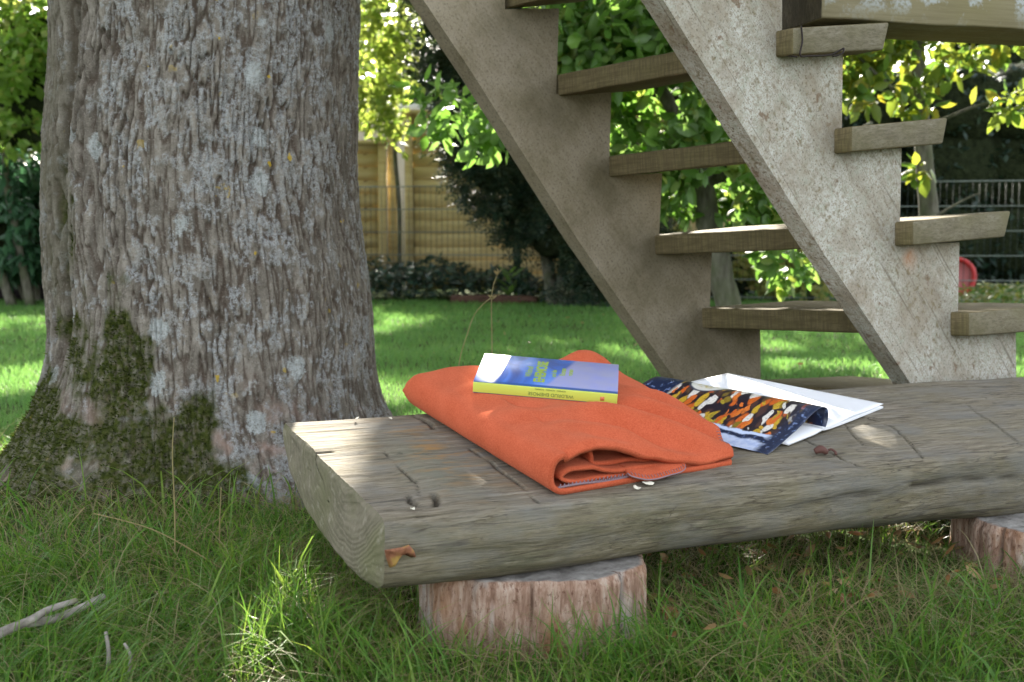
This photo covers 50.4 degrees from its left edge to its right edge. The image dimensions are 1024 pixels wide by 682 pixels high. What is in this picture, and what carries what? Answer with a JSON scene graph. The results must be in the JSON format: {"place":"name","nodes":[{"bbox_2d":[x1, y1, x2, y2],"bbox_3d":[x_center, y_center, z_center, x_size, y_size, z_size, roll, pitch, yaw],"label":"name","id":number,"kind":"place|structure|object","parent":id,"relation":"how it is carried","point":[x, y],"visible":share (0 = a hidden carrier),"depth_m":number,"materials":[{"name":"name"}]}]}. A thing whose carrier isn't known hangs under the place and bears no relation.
{"place":"outdoors","nodes":[
{"label":"outdoors","id":0,"kind":"place"},
{"bbox_2d":[20,0,987,95],"label":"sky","id":1,"kind":"structure","parent":0,"point":[896,69],"materials":[{"name":"white"}]},
{"bbox_2d":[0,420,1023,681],"bbox_3d":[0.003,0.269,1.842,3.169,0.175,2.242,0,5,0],"label":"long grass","id":2,"kind":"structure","parent":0,"point":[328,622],"depth_m":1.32,"materials":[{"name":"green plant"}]},
{"bbox_2d":[0,282,1023,449],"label":"mown grass","id":3,"kind":"structure","parent":0,"point":[17,369],"depth_m":5.36,"materials":[{"name":"green plant"}]},
{"bbox_2d":[0,281,1023,681],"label":"lawn","id":4,"kind":"structure","parent":0,"point":[654,563],"depth_m":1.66,"materials":[{"name":"plant"}]},
{"bbox_2d":[0,148,41,301],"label":"laurel bush","id":5,"kind":"object","parent":4,"relation":"on","point":[24,178],"visible":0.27,"depth_m":8.68,"materials":[{"name":"green plant"}]},
{"bbox_2d":[0,284,43,298],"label":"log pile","id":6,"kind":"object","parent":4,"relation":"on","point":[17,293],"visible":0.02,"depth_m":9.68,"materials":[{"name":"brown wood"}]},
{"bbox_2d":[0,0,47,306],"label":"bright shrub","id":7,"kind":"object","parent":4,"relation":"on","point":[23,46],"visible":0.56,"depth_m":8.07,"materials":[{"name":"green plant"}]},
{"bbox_2d":[104,631,110,677],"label":"dead stalk","id":8,"kind":"object","parent":4,"relation":"on","point":[107,642],"visible":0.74,"depth_m":1.22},
{"bbox_2d":[123,643,131,681],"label":"dead stalk","id":9,"kind":"object","parent":4,"relation":"on","point":[126,647],"visible":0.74,"depth_m":1.21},
{"bbox_2d":[65,418,304,580],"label":"dry stems","id":10,"kind":"object","parent":4,"relation":"on","point":[174,539],"visible":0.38,"depth_m":1.58,"materials":[{"name":"plant"}]},
{"bbox_2d":[0,0,392,515],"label":"oak tree","id":11,"kind":"object","parent":4,"relation":"on","point":[205,277],"visible":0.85,"depth_m":2.03,"materials":[{"name":"grey plant"}]},
{"bbox_2d":[358,0,424,296],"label":"golden maple","id":12,"kind":"object","parent":4,"relation":"on","point":[394,130],"visible":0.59,"depth_m":9.15,"materials":[{"name":"green plant"}]},
{"bbox_2d":[358,103,431,280],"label":"garden shed","id":13,"kind":"structure","parent":4,"relation":"on","point":[401,160],"depth_m":14.25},
{"bbox_2d":[358,0,435,102],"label":"garden tree","id":14,"kind":"object","parent":4,"relation":"on","point":[366,65],"visible":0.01,"depth_m":17.23,"materials":[{"name":"green plant"}]},
{"bbox_2d":[360,0,532,102],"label":"garden tree","id":15,"kind":"object","parent":4,"relation":"on","point":[385,9],"visible":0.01,"depth_m":16.91,"materials":[{"name":"green plant"}]},
{"bbox_2d":[367,252,535,301],"bbox_3d":[-1.027,-0.556,9.693,2.522,0.478,1.075,0,5,0],"label":"ground cover","id":16,"kind":"object","parent":4,"relation":"on","point":[415,275],"visible":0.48,"depth_m":9.45,"materials":[{"name":"green plant"}]},
{"bbox_2d":[22,71,899,126],"bbox_3d":[-0.052,-3.421,21.786,38.707,4.396,2.383,0,5,0],"label":"boundary hedge","id":17,"kind":"object","parent":4,"relation":"on","point":[413,99],"depth_m":21.25,"materials":[{"name":"green plant"}]},
{"bbox_2d":[458,294,496,365],"bbox_3d":[-0.077,0.093,2.367,0.090,0.392,0.015,0,5,0],"label":"grass stem","id":18,"kind":"object","parent":4,"relation":"on","point":[492,297],"visible":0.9,"depth_m":2.35,"materials":[{"name":"plant"}]},
{"bbox_2d":[450,295,538,303],"bbox_3d":[-0.147,-0.343,9.066,0.736,0.086,0.097,1,5,8],"label":"edging log","id":19,"kind":"object","parent":4,"relation":"on","point":[496,299],"visible":0.69,"depth_m":9.04,"materials":[{"name":"brown wood"}]},
{"bbox_2d":[491,268,502,342],"bbox_3d":[-0.033,0.061,2.416,0.024,0.447,0.015,3,6,28],"label":"grass stem","id":20,"kind":"object","parent":4,"relation":"on","point":[496,273],"visible":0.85,"depth_m":2.40,"materials":[{"name":"brown plant"}]},
{"bbox_2d":[0,306,1011,655],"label":"fallen leaves","id":21,"kind":"object","parent":4,"relation":"on","point":[828,534],"depth_m":1.47,"materials":[{"name":"brown plant"}]},
{"bbox_2d":[496,265,524,294],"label":"leafy plant","id":22,"kind":"object","parent":4,"relation":"on","point":[510,290],"visible":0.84,"depth_m":9.25,"materials":[{"name":"green plant"}]},
{"bbox_2d":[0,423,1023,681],"bbox_3d":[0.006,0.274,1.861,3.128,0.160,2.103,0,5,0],"label":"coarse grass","id":23,"kind":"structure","parent":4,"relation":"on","point":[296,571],"depth_m":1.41,"materials":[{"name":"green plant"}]},
{"bbox_2d":[388,0,680,307],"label":"yew bush","id":24,"kind":"object","parent":4,"relation":"on","point":[521,211],"visible":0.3,"depth_m":8.33,"materials":[{"name":"green plant"}]},
{"bbox_2d":[532,287,545,301],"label":"plant","id":25,"kind":"object","parent":4,"relation":"on","point":[539,289],"visible":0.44,"depth_m":9.14,"materials":[{"name":"green plant"}]},
{"bbox_2d":[512,269,602,301],"bbox_3d":[0.677,-0.478,9.337,1.372,0.347,1.046,0,5,0],"label":"ground cover","id":26,"kind":"object","parent":4,"relation":"on","point":[534,283],"visible":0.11,"depth_m":9.10,"materials":[{"name":"green plant"}]},
{"bbox_2d":[357,110,778,295],"bbox_3d":[-1.089,-1.240,10.258,7.612,1.840,0.165,0,5,0],"label":"panel fence","id":27,"kind":"object","parent":4,"relation":"on","point":[375,165],"visible":0.13,"depth_m":10.23,"materials":[{"name":"brown wood"}]},
{"bbox_2d":[388,0,872,305],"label":"apple tree","id":28,"kind":"object","parent":4,"relation":"on","point":[595,33],"visible":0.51,"depth_m":4.48,"materials":[{"name":"green plant"}]},
{"bbox_2d":[283,377,1023,659],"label":"log bench","id":29,"kind":"object","parent":4,"relation":"on","point":[479,528],"visible":0.78,"depth_m":1.43,"materials":[{"name":"grey wood"}]},
{"bbox_2d":[385,545,415,567],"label":"autumn leaf","id":30,"kind":"object","parent":29,"relation":"on","point":[393,556],"visible":1,"depth_m":1.24,"materials":[{"name":"orange plant"}]},
{"bbox_2d":[402,350,733,494],"bbox_3d":[0.108,0.101,1.607,0.404,0.135,0.435,-3,6,-28],"label":"folded blanket","id":31,"kind":"object","parent":29,"relation":"on","point":[638,431],"visible":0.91,"depth_m":1.48,"materials":[{"name":"orange fabric"}]},
{"bbox_2d":[473,354,618,403],"bbox_3d":[0.054,0.056,1.626,0.209,0.018,0.131,5,18,5],"label":"paperback book","id":32,"kind":"object","parent":31,"relation":"on","point":[580,381],"visible":1,"depth_m":1.60,"materials":[{"name":"blue paper"}]},
{"bbox_2d":[643,481,653,484],"bbox_3d":[0.175,0.182,1.404,0.017,0.004,0.015,4,7,40],"label":"petal","id":33,"kind":"object","parent":29,"relation":"on","point":[648,482],"visible":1,"depth_m":1.40,"materials":[{"name":"beige plant"}]},
{"bbox_2d":[643,373,882,454],"bbox_3d":[0.381,0.103,1.779,0.291,0.076,0.417,5,7,42],"label":"open magazine","id":34,"kind":"object","parent":29,"relation":"on","point":[758,415],"visible":0.91,"depth_m":1.71,"materials":[{"name":"white paper"}]},
{"bbox_2d":[813,445,836,454],"bbox_3d":[0.450,0.157,1.565,0.035,0.015,0.014,-2,5,-17],"label":"dry catkin","id":35,"kind":"object","parent":29,"relation":"on","point":[822,449],"visible":1,"depth_m":1.56,"materials":[{"name":"brown plant"}]},
{"bbox_2d":[661,205,691,233],"bbox_3d":[1.384,-0.894,9.538,0.535,1.084,0.660,0,5,0],"label":"pale shrub","id":36,"kind":"object","parent":4,"relation":"on","point":[674,223],"visible":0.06,"depth_m":9.54,"materials":[{"name":"green plant"}]},
{"bbox_2d":[359,180,1023,302],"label":"fence","id":37,"kind":"object","parent":4,"relation":"on","point":[810,297],"visible":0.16,"depth_m":9.50,"materials":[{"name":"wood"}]},
{"bbox_2d":[409,0,1023,389],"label":"garden staircase","id":38,"kind":"structure","parent":4,"relation":"on","point":[831,188],"depth_m":2.17,"materials":[{"name":"grey wood"}]},
{"bbox_2d":[789,26,844,57],"bbox_3d":[0.512,-0.502,1.851,0.112,0.053,0.039,-3,6,-29],"label":"binding wire","id":39,"kind":"object","parent":38,"relation":"attached to","point":[832,54],"visible":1,"depth_m":1.83,"materials":[{"name":"grey metal"}]},
{"bbox_2d":[782,0,1023,45],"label":"wooden beam","id":40,"kind":"structure","parent":38,"relation":"on","point":[996,22],"depth_m":2.00,"materials":[{"name":"brown wood"}]},
{"bbox_2d":[630,87,848,295],"bbox_3d":[2.283,-1.934,10.571,3.505,3.115,1.553,0,5,0],"label":"dark shrub","id":41,"kind":"object","parent":4,"relation":"on","point":[743,285],"depth_m":10.21,"materials":[{"name":"green plant"}]},
{"bbox_2d":[732,249,833,300],"bbox_3d":[2.340,-0.616,9.298,0.957,0.644,0.849,0,5,0],"label":"pale shrub","id":42,"kind":"object","parent":4,"relation":"on","point":[756,285],"visible":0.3,"depth_m":9.22,"materials":[{"name":"green plant"}]},
{"bbox_2d":[876,41,952,70],"bbox_3d":[4.649,-3.307,15.352,3.859,4.979,3.828,0,5,0],"label":"garden tree","id":43,"kind":"object","parent":4,"relation":"on","point":[948,49],"depth_m":15.75,"materials":[{"name":"green plant"}]},
{"bbox_2d":[817,52,1023,285],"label":"tall hedge","id":44,"kind":"object","parent":4,"relation":"on","point":[968,148],"visible":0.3,"depth_m":12.29,"materials":[{"name":"green plant"}]},
{"bbox_2d":[842,39,1023,215],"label":"plum tree","id":45,"kind":"object","parent":4,"relation":"on","point":[918,76],"visible":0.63,"depth_m":5.10,"materials":[{"name":"green plant"}]},
{"bbox_2d":[958,257,976,295],"bbox_3d":[3.911,-0.564,9.610,0.360,0.360,0.092,2,-9,18],"label":"plastic dish","id":46,"kind":"object","parent":4,"relation":"on","point":[969,270],"visible":0.23,"depth_m":9.58,"materials":[{"name":"red plastic"}]},
{"bbox_2d":[925,43,1023,69],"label":"garden tree","id":47,"kind":"object","parent":4,"relation":"on","point":[1015,58],"visible":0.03,"depth_m":14.84,"materials":[{"name":"green plant"}]},
{"bbox_2d":[958,281,1023,302],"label":"ground cover","id":48,"kind":"object","parent":4,"relation":"on","point":[1008,299],"visible":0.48,"depth_m":8.51,"materials":[{"name":"green plant"}]}
]}

